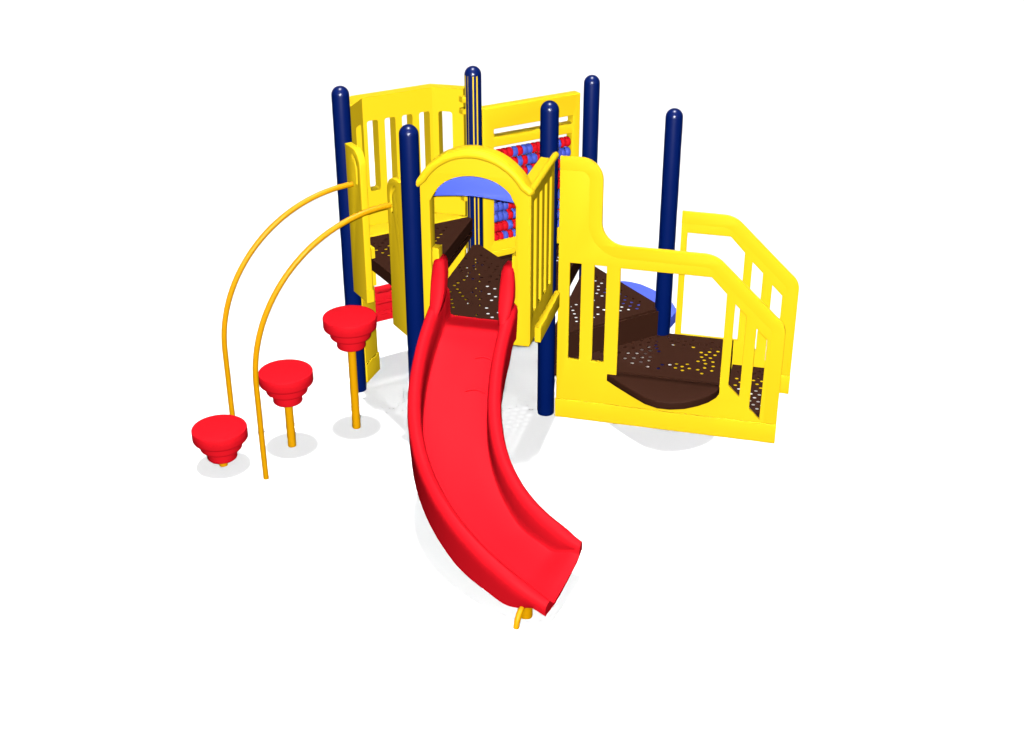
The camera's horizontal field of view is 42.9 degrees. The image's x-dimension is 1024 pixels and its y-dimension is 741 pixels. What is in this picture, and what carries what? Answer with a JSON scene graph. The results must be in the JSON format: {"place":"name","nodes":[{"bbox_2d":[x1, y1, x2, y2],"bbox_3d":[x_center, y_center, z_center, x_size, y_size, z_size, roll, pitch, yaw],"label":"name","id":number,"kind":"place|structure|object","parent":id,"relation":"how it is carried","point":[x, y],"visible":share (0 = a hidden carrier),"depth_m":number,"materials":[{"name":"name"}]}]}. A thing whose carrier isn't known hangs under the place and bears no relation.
{"place":"outdoors","nodes":[
{"label":"outdoors","id":0,"kind":"place"},
{"bbox_2d":[0,0,1023,740],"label":"ground","id":1,"kind":"structure","parent":0,"point":[840,558],"depth_m":9.92,"materials":[{"name":"white"}]},
{"bbox_2d":[191,414,247,466],"bbox_3d":[-2.046,0.533,9.171,0.384,0.305,0.384,-15,31,-27],"label":"stepping pod","id":2,"kind":"object","parent":1,"relation":"on","point":[220,439],"visible":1,"depth_m":9.06,"materials":[{"name":"red plastic"}]},
{"bbox_2d":[258,359,313,446],"bbox_3d":[-1.600,0.274,9.337,0.384,0.610,0.384,-15,31,-27],"label":"stepping pod","id":3,"kind":"object","parent":1,"relation":"on","point":[285,383],"visible":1,"depth_m":9.18,"materials":[{"name":"red plastic"}]},
{"bbox_2d":[322,305,376,428],"bbox_3d":[-1.159,0.016,9.502,0.384,0.914,0.384,-15,31,-27],"label":"stepping pod","id":4,"kind":"object","parent":1,"relation":"on","point":[349,329],"visible":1,"depth_m":9.29,"materials":[{"name":"red plastic"}]},
{"bbox_2d":[221,66,798,628],"bbox_3d":[-0.001,-0.637,9.140,3.254,2.418,3.623,21,34,34],"label":"play structure","id":5,"kind":"object","parent":1,"relation":"on","point":[511,224],"visible":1,"depth_m":9.20,"materials":[{"name":"yellow plastic"}]}
]}

